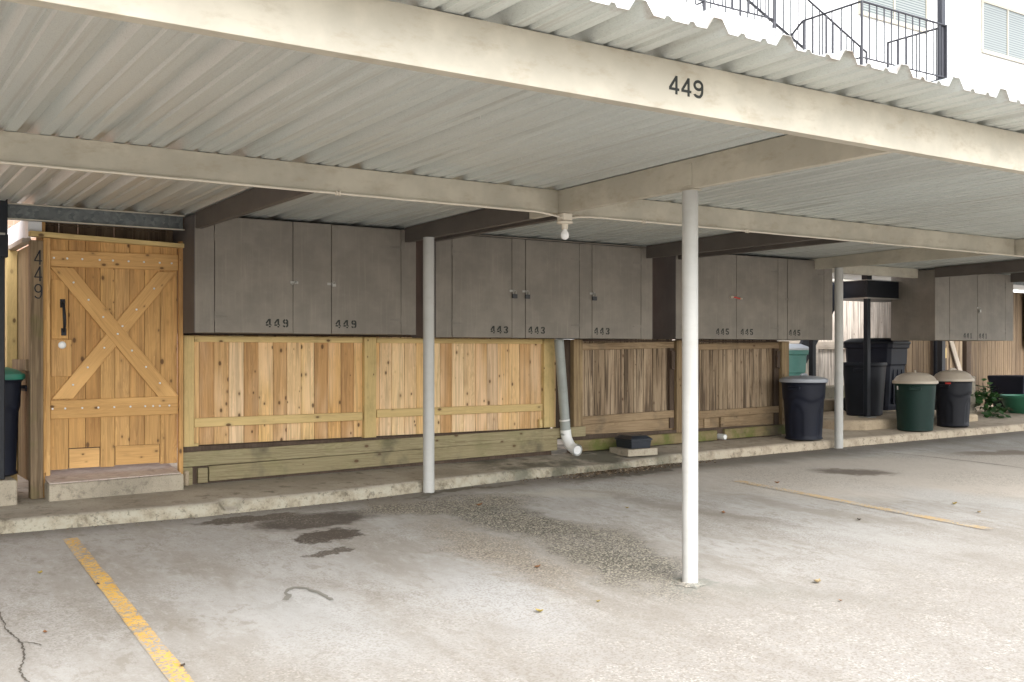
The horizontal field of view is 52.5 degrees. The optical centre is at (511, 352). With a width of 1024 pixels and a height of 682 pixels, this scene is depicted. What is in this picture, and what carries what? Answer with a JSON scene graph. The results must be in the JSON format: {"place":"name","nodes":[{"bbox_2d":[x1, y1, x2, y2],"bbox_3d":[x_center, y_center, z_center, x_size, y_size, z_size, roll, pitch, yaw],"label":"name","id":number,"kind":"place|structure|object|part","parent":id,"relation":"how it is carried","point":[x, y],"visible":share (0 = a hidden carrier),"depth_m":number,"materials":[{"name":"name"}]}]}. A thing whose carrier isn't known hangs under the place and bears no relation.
{"place":"outdoors","nodes":[
{"label":"outdoors","id":0,"kind":"place"},
{"bbox_2d":[0,431,1023,681],"bbox_3d":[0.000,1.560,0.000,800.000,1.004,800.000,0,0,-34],"label":"ground","id":1,"kind":"structure","parent":0,"point":[452,585],"depth_m":6.50,"materials":[{"name":"concrete"}]},
{"bbox_2d":[0,612,29,681],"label":"ground crack","id":2,"kind":"object","parent":1,"relation":"on","point":[24,654],"visible":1,"depth_m":5.11,"materials":[{"name":"grey concrete"}]},
{"bbox_2d":[8,220,35,250],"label":"brick house","id":3,"kind":"structure","parent":1,"relation":"on","point":[11,223],"depth_m":12.30,"materials":[{"name":"beige brick"}]},
{"bbox_2d":[63,537,193,681],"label":"parking line","id":4,"kind":"object","parent":1,"relation":"on","point":[166,661],"visible":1,"depth_m":5.62,"materials":[{"name":"yellow paint"}]},
{"bbox_2d":[282,586,333,599],"bbox_3d":[-1.199,1.429,6.160,0.308,0.022,0.274,0,0,-4],"label":"dried spill","id":5,"kind":"object","parent":1,"relation":"on","point":[287,596],"visible":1,"depth_m":6.16,"materials":[{"name":"grey"}]},
{"bbox_2d":[2,437,953,536],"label":"leaf litter","id":6,"kind":"object","parent":1,"relation":"on","point":[627,470],"visible":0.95,"depth_m":10.61,"materials":[{"name":"brown plant"}]},
{"bbox_2d":[0,0,1023,587],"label":"carport","id":7,"kind":"object","parent":1,"relation":"on","point":[630,110],"visible":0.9,"depth_m":5.73,"materials":[{"name":"beige paint"}]},
{"bbox_2d":[0,161,560,217],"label":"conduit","id":8,"kind":"object","parent":7,"relation":"attached to","point":[338,193],"visible":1,"depth_m":6.43,"materials":[{"name":"beige plastic"}]},
{"bbox_2d":[173,214,415,334],"bbox_3d":[-1.953,-0.656,9.489,2.087,0.988,0.702,0,0,-34],"label":"storage cabinet","id":9,"kind":"object","parent":7,"relation":"attached to","point":[250,276],"visible":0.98,"depth_m":9.14,"materials":[{"name":"beige paint"}]},
{"bbox_3d":[-2.217,-0.655,8.930,0.699,0.978,0.021,0,0,-34],"label":"door","id":10,"kind":"part","parent":9,"relation":"part of","materials":[{"name":"beige paint"}]},
{"bbox_3d":[-1.328,-0.655,9.524,0.703,0.978,0.021,0,0,-34],"label":"door","id":11,"kind":"part","parent":9,"relation":"part of","materials":[{"name":"beige paint"}]},
{"bbox_2d":[411,234,651,338],"bbox_3d":[0.230,-0.648,10.954,2.765,1.012,0.696,0,0,-34],"label":"storage cabinet","id":12,"kind":"object","parent":7,"relation":"attached to","point":[479,279],"visible":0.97,"depth_m":10.57,"materials":[{"name":"beige paint"}]},
{"bbox_3d":[-0.294,-0.641,10.216,0.699,0.990,0.021,0,0,-34],"label":"door","id":13,"kind":"part","parent":12,"relation":"part of","materials":[{"name":"beige paint"}]},
{"bbox_2d":[512,290,517,297],"bbox_3d":[0.029,-0.582,10.402,0.056,0.083,0.018,0,0,-34],"label":"padlock","id":14,"kind":"object","parent":12,"relation":"attached to","point":[514,295],"visible":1,"depth_m":10.40,"materials":[{"name":"metal"}]},
{"bbox_3d":[0.422,-0.641,10.695,0.689,0.990,0.021,0,0,-34],"label":"door","id":15,"kind":"part","parent":12,"relation":"part of","materials":[{"name":"beige paint"}]},
{"bbox_3d":[1.128,-0.641,11.167,0.681,0.990,0.021,0,0,-34],"label":"door","id":16,"kind":"part","parent":12,"relation":"part of","materials":[{"name":"beige paint"}]},
{"bbox_2d":[556,213,572,239],"bbox_3d":[0.392,-0.932,7.722,0.124,0.195,0.124,0,0,-34],"label":"bulb fixture","id":17,"kind":"object","parent":7,"relation":"hanging from","point":[564,221],"visible":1,"depth_m":7.70,"materials":[{"name":"beige plastic"}]},
{"bbox_2d":[652,254,831,340],"bbox_3d":[2.758,-0.646,12.645,2.661,0.992,0.696,0,0,-34],"label":"storage cabinet","id":18,"kind":"object","parent":7,"relation":"attached to","point":[787,299],"visible":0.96,"depth_m":12.28,"materials":[{"name":"beige paint"}]},
{"bbox_3d":[2.302,-0.645,11.955,0.776,0.982,0.018,0,0,-34],"label":"door","id":19,"kind":"part","parent":18,"relation":"part of","materials":[{"name":"beige paint"}]},
{"bbox_3d":[2.922,-0.645,12.368,0.707,0.982,0.021,0,0,-34],"label":"door","id":20,"kind":"part","parent":18,"relation":"part of","materials":[{"name":"beige paint"}]},
{"bbox_3d":[3.634,-0.645,12.843,0.672,0.982,0.021,0,0,-34],"label":"door","id":21,"kind":"part","parent":18,"relation":"part of","materials":[{"name":"beige paint"}]},
{"bbox_2d":[572,216,1023,256],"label":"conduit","id":22,"kind":"object","parent":7,"relation":"attached to","point":[748,231],"visible":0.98,"depth_m":9.06,"materials":[{"name":"beige plastic"}]},
{"bbox_2d":[891,269,1012,340],"bbox_3d":[6.431,-0.654,15.120,1.914,0.975,0.726,0,0,-34],"label":"storage cabinet","id":23,"kind":"object","parent":7,"relation":"attached to","point":[928,306],"visible":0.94,"depth_m":14.70,"materials":[{"name":"beige paint"}]},
{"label":"door","id":24,"kind":"part","parent":23,"relation":"part of","materials":[{"name":"beige paint"}]},
{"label":"door","id":25,"kind":"part","parent":23,"relation":"part of","materials":[{"name":"beige paint"}]},
{"bbox_2d":[679,0,1023,292],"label":"apartment building","id":26,"kind":"structure","parent":1,"relation":"on","point":[985,45],"depth_m":26.38,"materials":[{"name":"white paint"}]},
{"bbox_2d":[592,0,773,39],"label":"walkway","id":27,"kind":"structure","parent":26,"relation":"attached to","point":[680,11],"depth_m":14.07,"materials":[{"name":"white"}]},
{"bbox_2d":[686,0,775,27],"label":"walkway railing","id":28,"kind":"object","parent":27,"relation":"on","point":[704,2],"visible":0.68,"depth_m":14.50,"materials":[{"name":"metal"}]},
{"bbox_3d":[4.270,-3.804,16.610,2.840,1.207,0.918,0,0,-34],"label":"upper stairs","id":29,"kind":"object","parent":27,"relation":"attached to","visible":0},
{"bbox_2d":[702,0,867,64],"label":"stair railing","id":30,"kind":"object","parent":29,"relation":"on","point":[827,18],"visible":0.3,"depth_m":16.57,"materials":[{"name":"metal"}]},
{"bbox_2d":[858,0,928,33],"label":"window frame","id":31,"kind":"structure","parent":26,"relation":"in","point":[919,8],"depth_m":25.67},
{"bbox_2d":[981,0,1023,63],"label":"window frame","id":32,"kind":"structure","parent":26,"relation":"in","point":[1002,27],"depth_m":28.11,"materials":[{"name":"white plastic"}]},
{"bbox_2d":[734,480,994,529],"bbox_3d":[3.036,1.346,9.311,0.130,0.154,2.530,0,0,-40],"label":"parking line","id":33,"kind":"object","parent":1,"relation":"on","point":[876,507],"visible":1,"depth_m":9.15,"materials":[{"name":"yellow paint"}]},
{"bbox_2d":[832,273,1023,289],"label":"covered walkway","id":34,"kind":"structure","parent":1,"relation":"on","point":[859,277],"depth_m":21.13,"materials":[{"name":"beige paint"}]},
{"bbox_2d":[849,449,1020,467],"bbox_3d":[5.610,1.284,11.461,3.918,0.221,0.235,0,0,39],"label":"ground joint","id":35,"kind":"object","parent":1,"relation":"on","point":[945,458],"visible":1,"depth_m":12.05,"materials":[{"name":"grey concrete"}]},
{"bbox_2d":[906,292,1023,405],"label":"wood fence","id":36,"kind":"object","parent":1,"relation":"on","point":[983,359],"visible":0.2,"depth_m":18.58,"materials":[{"name":"beige wood"}]},
{"bbox_2d":[945,341,962,370],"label":"wood gate","id":37,"kind":"structure","parent":36,"relation":"attached to","point":[953,354],"depth_m":17.93,"materials":[{"name":"beige wood"}]},
{"bbox_2d":[0,405,1023,533],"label":"pavement","id":38,"kind":"structure","parent":0,"point":[26,513],"depth_m":9.32,"materials":[{"name":"concrete"}]},
{"bbox_2d":[0,476,16,505],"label":"concrete slab","id":39,"kind":"structure","parent":38,"relation":"on","point":[8,490],"depth_m":7.96,"materials":[{"name":"beige concrete"}]},
{"bbox_2d":[0,199,7,479],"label":"black column","id":40,"kind":"structure","parent":39,"relation":"on","point":[3,230],"depth_m":8.00,"materials":[{"name":"metal"}]},
{"bbox_2d":[5,367,26,476],"bbox_3d":[-4.213,0.529,8.275,0.622,0.902,0.583,0,0,-39],"label":"trash can","id":41,"kind":"object","parent":39,"relation":"on","point":[14,387],"visible":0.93,"depth_m":8.20,"materials":[{"name":"black plastic"}]},
{"bbox_2d":[5,221,41,480],"bbox_3d":[-4.449,0.033,9.178,0.136,2.235,2.197,0,0,-35],"label":"side fence","id":42,"kind":"object","parent":38,"relation":"on","point":[16,310],"visible":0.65,"depth_m":8.75,"materials":[{"name":"brown wood"}]},
{"bbox_2d":[28,222,183,498],"bbox_3d":[-3.398,-0.100,8.694,1.220,2.540,0.350,0,0,-34],"label":"gate frame","id":43,"kind":"object","parent":38,"relation":"on","point":[39,358],"visible":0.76,"depth_m":8.30,"materials":[{"name":"brown wood"}]},
{"bbox_2d":[50,239,177,469],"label":"wood gate","id":44,"kind":"structure","parent":43,"relation":"attached to","point":[113,358],"depth_m":8.62,"materials":[{"name":"wood"}]},
{"bbox_2d":[44,462,188,501],"bbox_3d":[-3.290,1.073,8.673,1.153,0.234,0.524,0,0,-34],"label":"door step","id":45,"kind":"object","parent":38,"relation":"on","point":[81,483],"depth_m":8.50,"materials":[{"name":"concrete"}]},
{"bbox_2d":[183,426,585,485],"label":"retaining boards","id":46,"kind":"object","parent":38,"relation":"on","point":[217,463],"visible":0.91,"depth_m":9.81,"materials":[{"name":"brown wood"}]},
{"bbox_2d":[183,333,561,446],"bbox_3d":[-1.123,0.390,10.218,4.213,1.120,0.105,0,0,-34],"label":"wood fence","id":47,"kind":"object","parent":46,"relation":"on","point":[251,388],"visible":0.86,"depth_m":9.95,"materials":[{"name":"brown wood"}]},
{"bbox_2d":[554,339,581,455],"bbox_3d":[0.584,0.479,11.073,0.240,1.244,0.238,0,0,-34],"label":"downpipe","id":48,"kind":"object","parent":38,"relation":"on","point":[572,447],"visible":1,"depth_m":11.07,"materials":[{"name":"white plastic"}]},
{"bbox_2d":[610,447,656,456],"bbox_3d":[1.324,1.077,11.329,0.400,0.076,0.340,0,0,-31],"label":"paver","id":49,"kind":"object","parent":38,"relation":"on","point":[627,452],"visible":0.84,"depth_m":11.20,"materials":[{"name":"concrete"}]},
{"bbox_2d":[614,434,652,448],"bbox_3d":[1.324,0.970,11.329,0.290,0.136,0.310,0,0,-31],"label":"bait box","id":50,"kind":"object","parent":49,"relation":"on","point":[633,441],"visible":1,"depth_m":11.23,"materials":[{"name":"black plastic"}]},
{"bbox_2d":[567,424,784,452],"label":"retaining boards","id":51,"kind":"object","parent":38,"relation":"on","point":[595,442],"visible":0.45,"depth_m":12.12,"materials":[{"name":"brown wood"}]},
{"bbox_2d":[564,339,788,434],"bbox_3d":[2.031,0.400,12.313,3.530,1.220,0.128,0,0,-34],"label":"wood fence","id":52,"kind":"object","parent":51,"relation":"on","point":[622,385],"visible":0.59,"depth_m":12.16,"materials":[{"name":"brown wood"}]},
{"bbox_2d":[717,433,726,439],"bbox_3d":[2.503,1.015,12.533,0.068,0.068,0.190,0,0,-34],"label":"drain stub","id":53,"kind":"object","parent":51,"relation":"attached to","point":[722,436],"visible":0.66,"depth_m":12.47,"materials":[{"name":"white plastic"}]},
{"bbox_2d":[789,344,808,375],"bbox_3d":[3.649,0.440,14.486,0.717,1.120,0.782,0,0,-20],"label":"wheeled bin","id":54,"kind":"object","parent":38,"relation":"on","point":[798,353],"visible":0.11,"depth_m":14.20,"materials":[{"name":"teal plastic"}]},
{"bbox_2d":[779,373,827,440],"bbox_3d":[3.585,0.663,12.770,0.583,0.811,0.622,0,0,38],"label":"trash can","id":55,"kind":"object","parent":38,"relation":"on","point":[803,397],"visible":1,"depth_m":12.57,"materials":[{"name":"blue plastic"}]},
{"bbox_2d":[799,275,899,417],"bbox_3d":[4.851,-1.150,15.193,3.860,4.400,1.540,0,0,-34],"label":"stair landing","id":56,"kind":"object","parent":38,"relation":"on","point":[866,290],"visible":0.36,"depth_m":14.43,"materials":[{"name":"black metal"}]},
{"bbox_2d":[823,410,977,429],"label":"concrete slab","id":57,"kind":"structure","parent":38,"relation":"on","point":[886,419],"depth_m":14.04,"materials":[{"name":"beige concrete"}]},
{"bbox_2d":[824,399,833,410],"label":"step block","id":58,"kind":"structure","parent":57,"relation":"on","point":[828,404],"depth_m":15.96,"materials":[{"name":"concrete"}]},
{"bbox_2d":[825,385,844,398],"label":"step block","id":59,"kind":"structure","parent":57,"relation":"on","point":[829,393],"depth_m":16.59,"materials":[{"name":"grey concrete"}]},
{"bbox_2d":[672,301,905,384],"bbox_3d":[4.349,-0.150,16.698,6.600,1.600,0.120,0,0,-34],"label":"wood fence","id":60,"kind":"object","parent":59,"relation":"on","point":[853,319],"depth_m":17.70,"materials":[{"name":"beige wood"}]},
{"bbox_2d":[843,362,886,415],"bbox_3d":[5.068,0.525,14.941,0.580,0.760,0.655,0,0,31],"label":"trash can","id":61,"kind":"object","parent":57,"relation":"on","point":[853,379],"visible":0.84,"depth_m":14.74,"materials":[{"name":"grey plastic"}]},
{"bbox_2d":[843,338,910,410],"bbox_3d":[5.499,0.345,15.776,0.875,1.120,0.717,0,0,44],"label":"wheeled bin","id":62,"kind":"object","parent":57,"relation":"on","point":[893,354],"visible":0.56,"depth_m":15.43,"materials":[{"name":"black plastic"}]},
{"bbox_2d":[892,370,938,431],"bbox_3d":[5.397,0.643,13.910,0.583,0.807,0.622,0,0,21],"label":"trash can","id":63,"kind":"object","parent":38,"relation":"on","point":[915,393],"visible":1,"depth_m":13.71,"materials":[{"name":"green plastic"}]},
{"bbox_2d":[934,341,936,409],"bbox_3d":[7.171,-0.050,17.551,0.090,2.100,0.090,0,0,-34],"label":"downpipe","id":64,"kind":"object","parent":38,"relation":"on","point":[935,357],"visible":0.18,"depth_m":17.52,"materials":[{"name":"white metal"}]},
{"bbox_2d":[937,0,944,372],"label":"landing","id":65,"kind":"object","parent":38,"relation":"on","point":[940,344],"visible":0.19,"depth_m":16.14,"materials":[{"name":"black metal"}]},
{"bbox_2d":[803,0,947,81],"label":"stair railing","id":66,"kind":"object","parent":65,"relation":"on","point":[861,57],"visible":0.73,"depth_m":15.64,"materials":[{"name":"metal"}]},
{"bbox_2d":[934,368,974,426],"bbox_3d":[6.145,0.626,14.482,0.592,0.812,0.555,0,0,-44],"label":"trash can","id":67,"kind":"object","parent":38,"relation":"on","point":[953,393],"visible":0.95,"depth_m":14.29,"materials":[{"name":"grey plastic"}]},
{"bbox_2d":[970,376,974,413],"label":"concrete pier","id":68,"kind":"structure","parent":38,"relation":"on","point":[972,406],"depth_m":16.48,"materials":[{"name":"grey concrete"}]},
{"bbox_2d":[971,378,1013,417],"bbox_3d":[7.568,0.737,16.405,0.812,0.626,1.690,0,0,9],"label":"ivy plant","id":69,"kind":"object","parent":38,"relation":"on","point":[991,399],"visible":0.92,"depth_m":16.27,"materials":[{"name":"green plant"}]},
{"bbox_2d":[987,375,1023,407],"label":"planter pot","id":70,"kind":"object","parent":38,"relation":"on","point":[1009,384],"visible":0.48,"depth_m":17.55,"materials":[{"name":"black plastic"}]},
{"bbox_2d":[999,394,1023,413],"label":"planter bowl","id":71,"kind":"object","parent":38,"relation":"on","point":[1015,402],"visible":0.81,"depth_m":16.50,"materials":[{"name":"green plastic"}]}
]}

